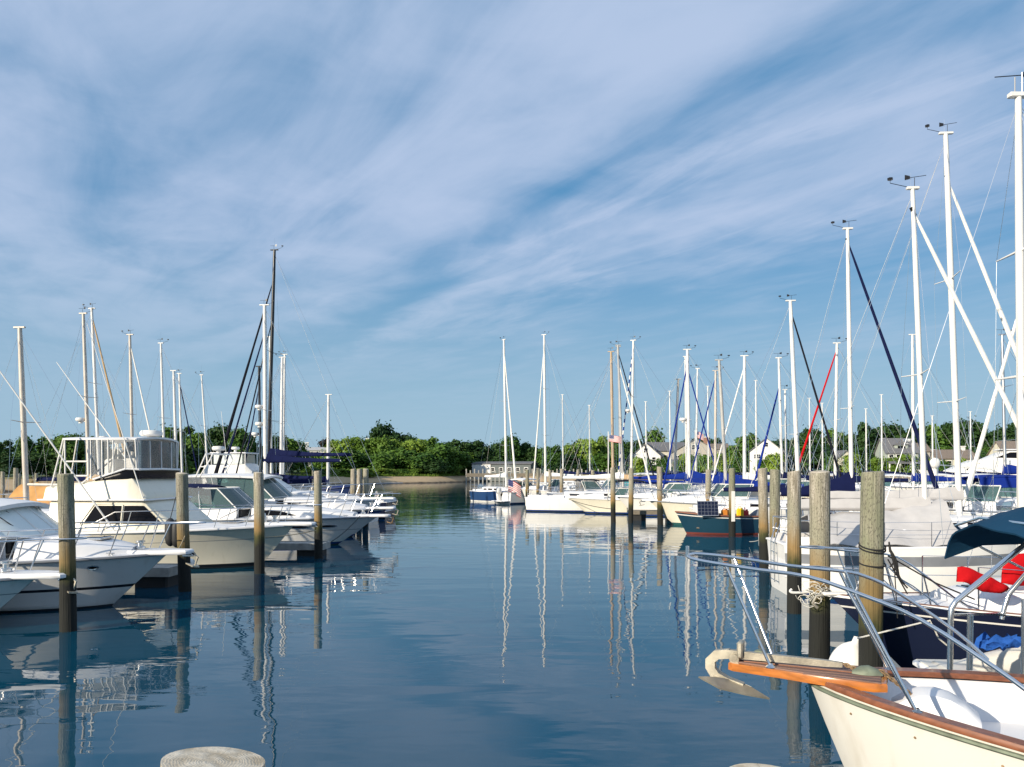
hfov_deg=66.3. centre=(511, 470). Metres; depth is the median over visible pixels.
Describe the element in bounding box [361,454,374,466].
broadleaf tree
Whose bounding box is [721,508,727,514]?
fuel can
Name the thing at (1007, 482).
motor cruiser
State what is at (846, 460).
garden bush
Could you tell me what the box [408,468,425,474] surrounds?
bush
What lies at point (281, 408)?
sailboat
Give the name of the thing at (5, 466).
broadleaf tree
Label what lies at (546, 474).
sailboat
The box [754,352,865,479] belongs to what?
sailboat
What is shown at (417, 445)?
broadleaf tree
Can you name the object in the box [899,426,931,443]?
broadleaf tree
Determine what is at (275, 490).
motor cruiser
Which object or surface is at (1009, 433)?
broadleaf tree
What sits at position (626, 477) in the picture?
sailboat
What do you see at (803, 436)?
broadleaf tree
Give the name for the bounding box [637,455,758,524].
motor cruiser
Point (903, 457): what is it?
garden bush
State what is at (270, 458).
sailboat
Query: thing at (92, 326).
sailboat
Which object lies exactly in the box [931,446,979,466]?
shore house
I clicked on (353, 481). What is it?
piling
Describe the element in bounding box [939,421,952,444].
broadleaf tree
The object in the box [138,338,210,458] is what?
sailboat
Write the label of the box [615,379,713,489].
sailboat
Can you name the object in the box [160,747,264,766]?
piling
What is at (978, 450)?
sailboat
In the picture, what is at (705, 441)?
shore house
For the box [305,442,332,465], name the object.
shore house
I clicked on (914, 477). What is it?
sailboat
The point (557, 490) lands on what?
sailboat
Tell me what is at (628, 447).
broadleaf tree
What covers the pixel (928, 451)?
shore house
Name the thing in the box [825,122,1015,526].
sailboat
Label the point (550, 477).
piling
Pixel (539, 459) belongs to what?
broadleaf tree
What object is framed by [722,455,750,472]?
garden bush
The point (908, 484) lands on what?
motor cruiser
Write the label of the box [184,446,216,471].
broadleaf tree
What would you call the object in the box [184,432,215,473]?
broadleaf tree
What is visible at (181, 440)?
sailboat
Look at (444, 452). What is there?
broadleaf tree
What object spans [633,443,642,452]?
broadleaf tree
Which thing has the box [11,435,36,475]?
broadleaf tree
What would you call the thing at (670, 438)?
sailboat
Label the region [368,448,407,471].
broadleaf tree
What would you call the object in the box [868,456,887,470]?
garden bush
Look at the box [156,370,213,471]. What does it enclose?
sailboat
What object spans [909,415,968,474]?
sailboat
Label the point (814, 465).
broadleaf tree
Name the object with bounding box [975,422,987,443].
broadleaf tree
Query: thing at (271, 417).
sailboat
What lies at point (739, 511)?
fuel can
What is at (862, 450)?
broadleaf tree
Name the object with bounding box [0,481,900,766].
water
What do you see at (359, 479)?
piling
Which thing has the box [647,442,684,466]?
shore house
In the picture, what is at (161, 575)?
floating dock
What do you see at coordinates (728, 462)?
garden bush
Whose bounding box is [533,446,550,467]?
broadleaf tree
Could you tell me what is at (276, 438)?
broadleaf tree
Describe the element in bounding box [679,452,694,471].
garden bush
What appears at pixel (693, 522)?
workboat
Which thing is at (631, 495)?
piling
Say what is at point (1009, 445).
shore house
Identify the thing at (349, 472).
bush
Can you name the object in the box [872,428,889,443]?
broadleaf tree
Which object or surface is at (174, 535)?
fender
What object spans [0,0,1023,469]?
sky
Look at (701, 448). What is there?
shore house
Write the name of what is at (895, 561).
mooring rope
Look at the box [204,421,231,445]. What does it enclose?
broadleaf tree
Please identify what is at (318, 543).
piling
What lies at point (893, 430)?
broadleaf tree
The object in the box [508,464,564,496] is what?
motor cruiser
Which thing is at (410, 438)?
broadleaf tree
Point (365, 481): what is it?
piling
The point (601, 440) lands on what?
broadleaf tree
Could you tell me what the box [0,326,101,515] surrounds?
sailboat
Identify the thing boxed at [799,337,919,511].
sailboat
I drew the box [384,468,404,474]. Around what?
bush
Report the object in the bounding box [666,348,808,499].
sailboat
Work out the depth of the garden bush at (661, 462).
215.21 m
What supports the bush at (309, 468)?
on the shore ground at (400, 479)
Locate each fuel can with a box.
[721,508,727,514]
[736,507,743,515]
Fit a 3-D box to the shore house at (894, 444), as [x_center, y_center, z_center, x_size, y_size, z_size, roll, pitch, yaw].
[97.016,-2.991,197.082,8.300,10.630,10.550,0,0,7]
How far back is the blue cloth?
7.12 m
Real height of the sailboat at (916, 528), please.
11.327 m
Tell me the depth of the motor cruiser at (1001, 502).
35.56 m
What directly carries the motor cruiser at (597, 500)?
on the water
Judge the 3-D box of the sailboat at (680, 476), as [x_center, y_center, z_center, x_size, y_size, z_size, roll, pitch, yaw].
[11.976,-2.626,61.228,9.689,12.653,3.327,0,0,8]
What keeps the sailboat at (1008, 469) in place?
on the water
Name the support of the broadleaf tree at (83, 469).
on the shore ground at (400, 479)
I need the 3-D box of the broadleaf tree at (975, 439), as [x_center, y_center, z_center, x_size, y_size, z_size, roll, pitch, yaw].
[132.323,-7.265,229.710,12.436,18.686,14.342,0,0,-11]
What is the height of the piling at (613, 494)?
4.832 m
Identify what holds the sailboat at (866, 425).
on the water
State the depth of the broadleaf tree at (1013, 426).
235.78 m
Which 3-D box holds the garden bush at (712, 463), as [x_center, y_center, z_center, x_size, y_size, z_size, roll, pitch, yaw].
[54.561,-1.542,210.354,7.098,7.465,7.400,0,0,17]
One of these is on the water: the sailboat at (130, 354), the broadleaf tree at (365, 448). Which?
the sailboat at (130, 354)
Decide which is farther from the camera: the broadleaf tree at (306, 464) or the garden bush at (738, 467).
the garden bush at (738, 467)
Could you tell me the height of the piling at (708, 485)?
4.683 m
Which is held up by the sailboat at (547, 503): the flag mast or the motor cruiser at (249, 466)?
the flag mast
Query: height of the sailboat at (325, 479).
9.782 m
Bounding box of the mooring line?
[265,530,315,537]
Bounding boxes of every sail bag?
[956,566,1009,592]
[1001,553,1023,585]
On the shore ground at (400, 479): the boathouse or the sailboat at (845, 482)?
the boathouse
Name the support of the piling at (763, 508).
in the water
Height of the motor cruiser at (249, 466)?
5.340 m
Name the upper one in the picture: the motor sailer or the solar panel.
the solar panel
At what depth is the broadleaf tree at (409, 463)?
215.14 m
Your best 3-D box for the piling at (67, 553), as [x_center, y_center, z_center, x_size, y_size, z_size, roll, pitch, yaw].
[-8.623,2.325,15.200,0.367,4.551,0.308,0,0,0]
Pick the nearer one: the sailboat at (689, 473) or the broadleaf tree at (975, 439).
the sailboat at (689, 473)
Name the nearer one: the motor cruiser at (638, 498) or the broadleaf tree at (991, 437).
the motor cruiser at (638, 498)
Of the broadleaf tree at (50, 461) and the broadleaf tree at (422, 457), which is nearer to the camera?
the broadleaf tree at (50, 461)
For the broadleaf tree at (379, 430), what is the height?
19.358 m
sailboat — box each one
[0,303,126,494]
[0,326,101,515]
[40,307,142,482]
[77,330,149,481]
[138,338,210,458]
[146,369,197,474]
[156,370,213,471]
[178,364,228,463]
[214,238,396,518]
[222,299,380,522]
[226,336,311,490]
[243,353,312,489]
[244,366,341,482]
[282,394,362,495]
[470,336,516,501]
[524,341,656,511]
[531,331,601,488]
[540,394,601,485]
[544,346,656,494]
[564,347,675,492]
[571,405,619,483]
[605,356,717,491]
[615,329,719,490]
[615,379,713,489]
[624,401,678,474]
[646,391,704,484]
[648,364,728,488]
[662,344,776,495]
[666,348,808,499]
[689,294,840,517]
[691,386,741,474]
[692,366,783,489]
[701,351,824,486]
[732,380,793,474]
[752,378,856,490]
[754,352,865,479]
[766,175,1017,594]
[780,216,949,531]
[787,398,845,473]
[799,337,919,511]
[800,72,1023,667]
[800,403,858,483]
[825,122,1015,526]
[844,408,903,483]
[847,507,1023,673]
[857,394,920,482]
[859,334,989,490]
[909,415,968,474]
[946,411,1002,476]
[953,329,1016,479]
[954,318,1016,515]
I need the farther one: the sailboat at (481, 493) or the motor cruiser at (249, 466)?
the sailboat at (481, 493)
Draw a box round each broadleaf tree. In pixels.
[0,439,16,463]
[0,455,32,474]
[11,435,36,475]
[21,452,46,477]
[32,436,55,476]
[36,449,80,475]
[49,433,85,471]
[74,451,104,474]
[80,436,111,469]
[104,445,121,470]
[115,447,139,458]
[154,423,185,454]
[177,425,194,472]
[178,448,201,473]
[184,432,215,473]
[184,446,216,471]
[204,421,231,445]
[221,425,258,463]
[247,432,262,465]
[262,431,298,473]
[285,435,310,473]
[299,449,313,468]
[308,451,321,468]
[309,451,349,468]
[316,437,326,446]
[323,439,341,450]
[335,436,354,452]
[335,449,370,468]
[347,435,370,453]
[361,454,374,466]
[365,437,381,454]
[366,419,399,441]
[367,452,400,468]
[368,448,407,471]
[374,434,398,454]
[390,437,407,450]
[392,431,411,442]
[392,447,425,469]
[402,439,428,455]
[403,434,417,441]
[411,452,436,474]
[414,459,448,474]
[422,436,439,447]
[424,444,460,472]
[431,441,451,447]
[448,439,474,467]
[448,447,470,475]
[449,448,467,473]
[462,453,477,471]
[468,439,495,461]
[490,440,504,460]
[492,455,515,460]
[497,433,525,460]
[518,441,537,460]
[524,445,543,469]
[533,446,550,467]
[534,453,551,470]
[540,444,561,472]
[549,453,584,471]
[559,443,576,472]
[572,439,586,468]
[576,438,599,472]
[576,457,594,469]
[590,452,617,471]
[597,435,610,454]
[605,437,628,472]
[624,451,633,471]
[625,439,641,453]
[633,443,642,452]
[641,426,666,443]
[722,445,748,458]
[734,432,759,465]
[746,439,759,463]
[772,441,792,471]
[779,444,794,466]
[783,438,790,470]
[784,431,811,471]
[790,442,815,470]
[792,442,820,471]
[802,424,824,445]
[807,447,831,466]
[813,434,837,448]
[826,428,844,446]
[837,432,860,449]
[845,422,876,470]
[847,446,871,467]
[858,449,874,469]
[872,419,903,437]
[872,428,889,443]
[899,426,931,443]
[925,423,952,447]
[933,443,951,449]
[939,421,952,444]
[943,415,988,450]
[973,449,986,458]
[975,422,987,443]
[981,445,991,452]
[982,432,1001,448]
[989,423,1016,440]
[1008,422,1015,434]
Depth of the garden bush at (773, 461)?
196.40 m
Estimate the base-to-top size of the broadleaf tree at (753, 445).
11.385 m
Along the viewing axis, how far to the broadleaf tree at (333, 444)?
227.53 m
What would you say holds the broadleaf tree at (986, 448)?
on the shore ground at (400, 479)
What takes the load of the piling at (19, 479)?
in the water
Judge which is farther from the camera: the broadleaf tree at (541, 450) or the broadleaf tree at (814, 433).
the broadleaf tree at (541, 450)
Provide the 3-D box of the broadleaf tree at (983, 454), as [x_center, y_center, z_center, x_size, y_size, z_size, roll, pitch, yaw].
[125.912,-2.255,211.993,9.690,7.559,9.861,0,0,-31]
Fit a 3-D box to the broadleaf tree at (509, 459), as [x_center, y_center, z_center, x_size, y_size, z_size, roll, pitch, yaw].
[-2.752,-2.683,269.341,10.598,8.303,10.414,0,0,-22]
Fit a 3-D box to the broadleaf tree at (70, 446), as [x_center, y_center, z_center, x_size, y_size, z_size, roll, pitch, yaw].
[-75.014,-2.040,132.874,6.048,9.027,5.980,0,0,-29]
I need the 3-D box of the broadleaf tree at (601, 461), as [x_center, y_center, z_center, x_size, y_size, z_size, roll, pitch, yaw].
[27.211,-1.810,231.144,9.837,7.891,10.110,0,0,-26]
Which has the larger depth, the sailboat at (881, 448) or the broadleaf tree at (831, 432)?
the broadleaf tree at (831, 432)
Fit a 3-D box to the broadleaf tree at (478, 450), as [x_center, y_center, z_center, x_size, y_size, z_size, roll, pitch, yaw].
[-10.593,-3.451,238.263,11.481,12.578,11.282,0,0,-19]
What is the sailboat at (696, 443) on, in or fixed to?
on the water
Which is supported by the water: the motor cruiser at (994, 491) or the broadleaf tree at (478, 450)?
the motor cruiser at (994, 491)
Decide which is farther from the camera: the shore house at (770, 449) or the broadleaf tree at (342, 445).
the broadleaf tree at (342, 445)
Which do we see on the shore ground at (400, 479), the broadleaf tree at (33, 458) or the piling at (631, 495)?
the broadleaf tree at (33, 458)
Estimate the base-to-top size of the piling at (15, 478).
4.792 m
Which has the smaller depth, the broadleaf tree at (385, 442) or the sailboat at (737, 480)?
the sailboat at (737, 480)
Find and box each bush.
[299,466,317,473]
[308,468,325,473]
[321,467,340,474]
[337,468,350,475]
[346,468,362,476]
[358,467,383,477]
[374,468,388,475]
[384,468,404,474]
[396,468,409,473]
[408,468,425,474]
[431,468,449,475]
[627,456,644,474]
[638,457,656,471]
[655,456,668,471]
[671,459,684,471]
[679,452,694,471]
[691,453,709,472]
[701,453,726,471]
[717,458,734,471]
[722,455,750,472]
[752,459,769,470]
[761,452,788,471]
[820,454,840,470]
[839,452,862,475]
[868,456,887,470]
[883,456,903,471]
[894,453,919,472]
[938,460,950,470]
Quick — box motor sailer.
[686,546,1023,766]
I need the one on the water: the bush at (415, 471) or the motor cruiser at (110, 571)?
the motor cruiser at (110, 571)
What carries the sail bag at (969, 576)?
attached to the sailboat at (905, 647)
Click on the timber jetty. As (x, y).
(482, 474)
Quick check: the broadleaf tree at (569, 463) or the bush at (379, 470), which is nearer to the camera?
the bush at (379, 470)
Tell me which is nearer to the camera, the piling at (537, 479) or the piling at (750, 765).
the piling at (750, 765)
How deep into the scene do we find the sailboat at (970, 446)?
97.93 m
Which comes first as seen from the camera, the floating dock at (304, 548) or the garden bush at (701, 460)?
the floating dock at (304, 548)
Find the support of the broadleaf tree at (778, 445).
on the shore ground at (400, 479)
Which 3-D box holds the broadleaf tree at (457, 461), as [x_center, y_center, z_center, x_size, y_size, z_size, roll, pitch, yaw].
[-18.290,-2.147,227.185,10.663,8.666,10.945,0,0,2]
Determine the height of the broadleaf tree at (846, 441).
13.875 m
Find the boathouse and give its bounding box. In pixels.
[471,461,538,480]
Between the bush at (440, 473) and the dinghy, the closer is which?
the dinghy
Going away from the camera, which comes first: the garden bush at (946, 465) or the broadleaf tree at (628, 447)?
the garden bush at (946, 465)
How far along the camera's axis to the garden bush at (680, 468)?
214.49 m
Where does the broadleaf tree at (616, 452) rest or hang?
on the shore ground at (400, 479)
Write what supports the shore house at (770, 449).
on the shore ground at (400, 479)
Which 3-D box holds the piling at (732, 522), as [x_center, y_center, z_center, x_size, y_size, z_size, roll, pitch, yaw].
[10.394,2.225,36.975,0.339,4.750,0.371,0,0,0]
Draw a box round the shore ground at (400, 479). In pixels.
[5,469,909,491]
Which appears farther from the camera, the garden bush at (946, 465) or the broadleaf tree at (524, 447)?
the broadleaf tree at (524, 447)
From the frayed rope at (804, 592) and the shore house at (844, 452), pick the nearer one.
the frayed rope at (804, 592)
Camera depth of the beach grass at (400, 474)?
205.52 m
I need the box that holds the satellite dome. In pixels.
[930,458,939,475]
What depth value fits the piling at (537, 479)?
70.36 m
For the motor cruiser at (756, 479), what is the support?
on the water
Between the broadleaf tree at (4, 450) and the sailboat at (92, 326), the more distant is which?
the broadleaf tree at (4, 450)
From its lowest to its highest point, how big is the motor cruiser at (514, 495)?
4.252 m
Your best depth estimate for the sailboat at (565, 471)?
103.77 m
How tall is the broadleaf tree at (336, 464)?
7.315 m
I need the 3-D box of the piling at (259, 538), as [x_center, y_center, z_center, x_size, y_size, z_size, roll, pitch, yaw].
[-7.636,2.315,23.702,0.347,4.570,0.326,0,0,0]
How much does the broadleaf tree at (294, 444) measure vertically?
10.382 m
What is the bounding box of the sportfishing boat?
[0,324,320,568]
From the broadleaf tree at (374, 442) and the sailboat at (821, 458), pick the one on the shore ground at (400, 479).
the broadleaf tree at (374, 442)
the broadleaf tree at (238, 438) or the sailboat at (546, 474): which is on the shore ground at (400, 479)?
the broadleaf tree at (238, 438)
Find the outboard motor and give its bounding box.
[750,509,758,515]
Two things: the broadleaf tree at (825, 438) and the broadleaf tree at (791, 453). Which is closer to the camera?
the broadleaf tree at (791, 453)
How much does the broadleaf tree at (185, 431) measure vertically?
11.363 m
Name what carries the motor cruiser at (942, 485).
on the water
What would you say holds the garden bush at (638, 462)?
on the shore ground at (400, 479)
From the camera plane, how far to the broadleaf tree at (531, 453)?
268.23 m
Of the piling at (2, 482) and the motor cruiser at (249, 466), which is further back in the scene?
the motor cruiser at (249, 466)
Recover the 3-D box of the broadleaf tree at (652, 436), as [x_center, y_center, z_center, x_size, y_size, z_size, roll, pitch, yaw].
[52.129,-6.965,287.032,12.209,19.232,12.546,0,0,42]
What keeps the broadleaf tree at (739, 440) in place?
on the shore ground at (400, 479)
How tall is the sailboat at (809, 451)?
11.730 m
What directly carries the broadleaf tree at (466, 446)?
on the shore ground at (400, 479)
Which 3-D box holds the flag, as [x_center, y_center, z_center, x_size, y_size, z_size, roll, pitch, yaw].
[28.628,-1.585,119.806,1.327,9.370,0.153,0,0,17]
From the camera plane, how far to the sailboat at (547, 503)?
59.77 m
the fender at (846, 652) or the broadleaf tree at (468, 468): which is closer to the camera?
the fender at (846, 652)
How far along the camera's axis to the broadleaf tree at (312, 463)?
214.76 m
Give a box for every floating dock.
[135,563,177,587]
[274,541,329,555]
[633,510,669,520]
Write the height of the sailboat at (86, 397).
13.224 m
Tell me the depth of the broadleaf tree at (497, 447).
267.54 m
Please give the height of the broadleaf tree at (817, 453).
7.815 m
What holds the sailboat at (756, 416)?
on the water
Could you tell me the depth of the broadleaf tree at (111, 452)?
139.37 m
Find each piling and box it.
[0,472,4,497]
[13,468,17,490]
[18,474,20,485]
[57,474,76,631]
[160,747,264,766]
[176,472,191,591]
[254,472,264,573]
[312,470,314,490]
[314,471,322,558]
[350,469,355,494]
[357,469,361,496]
[363,469,368,527]
[525,470,528,504]
[536,468,539,494]
[548,470,551,491]
[560,469,563,491]
[610,467,615,522]
[628,468,633,522]
[657,467,662,524]
[705,470,710,500]
[729,468,735,536]
[730,763,778,766]
[758,468,768,568]
[769,469,779,573]
[787,470,801,613]
[808,470,829,659]
[858,471,884,666]
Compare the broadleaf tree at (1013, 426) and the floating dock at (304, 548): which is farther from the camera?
the broadleaf tree at (1013, 426)
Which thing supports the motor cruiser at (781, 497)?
on the water
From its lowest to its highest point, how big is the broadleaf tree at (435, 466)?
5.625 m
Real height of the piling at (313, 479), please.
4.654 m
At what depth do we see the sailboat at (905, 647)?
11.34 m
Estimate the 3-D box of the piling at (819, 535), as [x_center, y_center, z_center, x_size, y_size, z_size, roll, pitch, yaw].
[4.812,2.296,12.301,0.346,4.609,0.323,0,0,0]
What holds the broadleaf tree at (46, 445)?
on the shore ground at (400, 479)
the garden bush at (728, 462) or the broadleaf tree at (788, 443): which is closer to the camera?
the garden bush at (728, 462)
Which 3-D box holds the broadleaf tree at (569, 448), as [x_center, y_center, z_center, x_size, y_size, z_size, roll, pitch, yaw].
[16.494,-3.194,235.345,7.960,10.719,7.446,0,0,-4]
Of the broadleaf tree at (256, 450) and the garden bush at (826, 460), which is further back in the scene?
the garden bush at (826, 460)
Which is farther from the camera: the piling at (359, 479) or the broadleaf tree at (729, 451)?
the broadleaf tree at (729, 451)
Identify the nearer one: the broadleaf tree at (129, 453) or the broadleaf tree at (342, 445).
the broadleaf tree at (129, 453)
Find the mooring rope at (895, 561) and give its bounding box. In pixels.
[858,542,974,617]
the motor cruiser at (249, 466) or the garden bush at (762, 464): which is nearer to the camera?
the motor cruiser at (249, 466)
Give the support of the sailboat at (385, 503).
on the water
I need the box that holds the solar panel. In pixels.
[697,501,718,515]
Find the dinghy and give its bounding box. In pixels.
[322,483,362,494]
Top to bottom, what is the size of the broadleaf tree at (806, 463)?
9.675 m
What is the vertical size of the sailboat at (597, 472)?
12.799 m
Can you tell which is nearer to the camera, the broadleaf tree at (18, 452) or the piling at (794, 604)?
the piling at (794, 604)
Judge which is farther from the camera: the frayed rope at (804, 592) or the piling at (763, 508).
the piling at (763, 508)
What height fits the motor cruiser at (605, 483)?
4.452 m
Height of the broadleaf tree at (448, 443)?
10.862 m
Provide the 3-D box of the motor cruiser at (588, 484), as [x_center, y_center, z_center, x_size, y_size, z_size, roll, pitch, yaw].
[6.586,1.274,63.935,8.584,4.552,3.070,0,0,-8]
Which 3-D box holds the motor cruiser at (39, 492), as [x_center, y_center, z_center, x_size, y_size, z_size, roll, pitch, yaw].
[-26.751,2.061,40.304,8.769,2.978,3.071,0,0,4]
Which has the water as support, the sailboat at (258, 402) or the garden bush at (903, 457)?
the sailboat at (258, 402)
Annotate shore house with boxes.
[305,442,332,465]
[633,443,662,467]
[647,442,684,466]
[671,439,719,466]
[703,437,728,452]
[748,438,784,473]
[837,450,848,464]
[873,438,920,473]
[916,443,931,458]
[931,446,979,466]
[986,441,1016,455]
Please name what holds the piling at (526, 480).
in the water
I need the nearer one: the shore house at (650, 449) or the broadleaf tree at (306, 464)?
the broadleaf tree at (306, 464)
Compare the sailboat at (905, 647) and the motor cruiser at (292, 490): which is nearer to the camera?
the sailboat at (905, 647)
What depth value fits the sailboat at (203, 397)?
69.95 m
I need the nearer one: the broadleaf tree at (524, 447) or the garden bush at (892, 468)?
the garden bush at (892, 468)
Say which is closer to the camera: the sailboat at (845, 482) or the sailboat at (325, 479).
the sailboat at (845, 482)
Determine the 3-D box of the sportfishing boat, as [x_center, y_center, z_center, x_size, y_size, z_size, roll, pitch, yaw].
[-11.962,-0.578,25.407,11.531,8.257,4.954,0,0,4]
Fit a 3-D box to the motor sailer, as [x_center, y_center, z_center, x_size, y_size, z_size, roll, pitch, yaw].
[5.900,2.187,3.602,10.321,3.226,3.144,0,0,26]
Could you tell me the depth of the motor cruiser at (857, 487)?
60.41 m
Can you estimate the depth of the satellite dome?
61.80 m
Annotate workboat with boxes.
[675,505,758,534]
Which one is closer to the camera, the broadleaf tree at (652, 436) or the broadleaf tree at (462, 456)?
the broadleaf tree at (462, 456)
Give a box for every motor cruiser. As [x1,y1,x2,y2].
[0,498,205,612]
[0,536,86,608]
[9,482,50,508]
[188,412,400,536]
[188,450,396,544]
[202,478,397,505]
[203,447,340,490]
[492,468,535,503]
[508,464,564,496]
[547,458,640,494]
[563,463,628,489]
[568,467,646,513]
[599,463,664,488]
[605,460,711,516]
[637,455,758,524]
[670,460,804,496]
[749,448,822,499]
[855,458,910,490]
[885,452,1016,497]
[885,467,1005,514]
[891,458,953,489]
[908,456,996,489]
[995,491,1016,510]
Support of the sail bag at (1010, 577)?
on the sailboat at (905, 647)
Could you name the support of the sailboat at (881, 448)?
on the water
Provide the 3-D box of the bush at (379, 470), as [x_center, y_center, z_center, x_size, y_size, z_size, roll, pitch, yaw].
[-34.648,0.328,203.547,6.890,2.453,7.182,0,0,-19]
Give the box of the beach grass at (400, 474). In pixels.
[286,473,465,476]
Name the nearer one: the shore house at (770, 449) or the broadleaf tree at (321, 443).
the shore house at (770, 449)
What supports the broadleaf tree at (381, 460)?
on the shore ground at (400, 479)
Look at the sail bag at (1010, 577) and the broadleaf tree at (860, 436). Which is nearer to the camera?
the sail bag at (1010, 577)
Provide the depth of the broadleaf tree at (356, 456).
213.31 m
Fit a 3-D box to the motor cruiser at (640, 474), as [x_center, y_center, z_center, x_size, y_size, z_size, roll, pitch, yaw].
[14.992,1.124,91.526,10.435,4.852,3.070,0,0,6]
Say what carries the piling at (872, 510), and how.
in the water
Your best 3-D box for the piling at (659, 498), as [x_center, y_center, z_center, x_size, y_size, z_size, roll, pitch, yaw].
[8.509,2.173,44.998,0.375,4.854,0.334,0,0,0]
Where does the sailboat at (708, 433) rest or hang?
on the water
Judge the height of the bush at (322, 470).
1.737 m
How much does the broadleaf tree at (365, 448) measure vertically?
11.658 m
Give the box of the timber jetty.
[466,469,628,481]
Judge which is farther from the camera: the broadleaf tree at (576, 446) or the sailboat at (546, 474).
the broadleaf tree at (576, 446)
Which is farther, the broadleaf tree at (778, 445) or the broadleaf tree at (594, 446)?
the broadleaf tree at (594, 446)
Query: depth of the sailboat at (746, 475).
53.90 m
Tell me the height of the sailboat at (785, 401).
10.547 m
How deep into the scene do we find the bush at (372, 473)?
195.73 m
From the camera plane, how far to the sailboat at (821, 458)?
91.89 m
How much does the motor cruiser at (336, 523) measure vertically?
4.502 m
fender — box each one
[165,497,175,545]
[172,519,176,547]
[829,636,857,665]
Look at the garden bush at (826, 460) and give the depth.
193.38 m
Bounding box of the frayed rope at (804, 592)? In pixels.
[789,579,831,607]
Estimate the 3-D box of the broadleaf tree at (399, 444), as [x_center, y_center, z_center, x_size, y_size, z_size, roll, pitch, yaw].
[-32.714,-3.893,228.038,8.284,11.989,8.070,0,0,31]
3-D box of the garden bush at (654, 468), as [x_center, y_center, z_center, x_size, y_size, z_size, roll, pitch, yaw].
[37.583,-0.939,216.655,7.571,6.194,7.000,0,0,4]
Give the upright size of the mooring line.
0.090 m
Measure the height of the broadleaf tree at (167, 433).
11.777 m
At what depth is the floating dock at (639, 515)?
49.00 m
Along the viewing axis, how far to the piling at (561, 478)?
67.86 m
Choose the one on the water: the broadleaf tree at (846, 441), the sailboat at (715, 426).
the sailboat at (715, 426)
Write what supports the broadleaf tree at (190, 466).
on the shore ground at (400, 479)
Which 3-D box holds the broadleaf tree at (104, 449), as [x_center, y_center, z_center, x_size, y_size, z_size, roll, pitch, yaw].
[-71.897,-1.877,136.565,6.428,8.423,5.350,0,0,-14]
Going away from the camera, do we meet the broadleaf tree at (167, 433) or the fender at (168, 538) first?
the fender at (168, 538)
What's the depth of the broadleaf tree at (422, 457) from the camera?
215.02 m
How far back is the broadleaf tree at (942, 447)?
210.44 m
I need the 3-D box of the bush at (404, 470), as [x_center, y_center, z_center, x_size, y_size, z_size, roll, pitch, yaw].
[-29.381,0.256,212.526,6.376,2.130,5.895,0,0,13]
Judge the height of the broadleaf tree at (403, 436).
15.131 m
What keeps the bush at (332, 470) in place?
on the shore ground at (400, 479)
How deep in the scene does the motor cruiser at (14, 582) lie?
15.08 m
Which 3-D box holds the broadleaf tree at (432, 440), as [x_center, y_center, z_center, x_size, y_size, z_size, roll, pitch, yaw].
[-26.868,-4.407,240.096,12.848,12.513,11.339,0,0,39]
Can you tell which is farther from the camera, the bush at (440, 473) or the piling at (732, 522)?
the bush at (440, 473)
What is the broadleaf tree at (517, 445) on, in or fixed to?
on the shore ground at (400, 479)
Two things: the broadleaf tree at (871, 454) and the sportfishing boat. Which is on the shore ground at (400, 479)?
the broadleaf tree at (871, 454)
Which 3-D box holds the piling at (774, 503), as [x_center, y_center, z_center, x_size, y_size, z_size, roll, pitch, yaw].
[7.520,2.275,22.404,0.311,4.650,0.305,0,0,0]
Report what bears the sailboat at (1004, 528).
on the water
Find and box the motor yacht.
[918,449,1016,482]
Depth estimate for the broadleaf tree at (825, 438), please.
228.72 m
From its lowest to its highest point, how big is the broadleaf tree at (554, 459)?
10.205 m
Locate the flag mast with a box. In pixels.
[608,431,620,493]
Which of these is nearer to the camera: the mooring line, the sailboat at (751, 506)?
the mooring line
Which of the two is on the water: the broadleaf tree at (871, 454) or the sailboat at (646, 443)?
the sailboat at (646, 443)
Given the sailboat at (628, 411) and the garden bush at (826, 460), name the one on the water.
the sailboat at (628, 411)
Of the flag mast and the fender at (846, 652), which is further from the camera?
the flag mast
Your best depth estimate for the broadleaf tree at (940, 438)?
227.33 m
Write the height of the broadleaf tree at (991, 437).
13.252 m
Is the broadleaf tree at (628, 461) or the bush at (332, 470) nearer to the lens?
the bush at (332, 470)
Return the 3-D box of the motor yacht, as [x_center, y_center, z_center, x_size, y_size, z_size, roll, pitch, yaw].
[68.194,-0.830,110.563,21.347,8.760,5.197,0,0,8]
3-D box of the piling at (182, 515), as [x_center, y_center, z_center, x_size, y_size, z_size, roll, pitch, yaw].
[-8.449,2.317,20.198,0.419,4.565,0.317,0,0,0]
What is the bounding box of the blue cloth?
[974,632,1020,650]

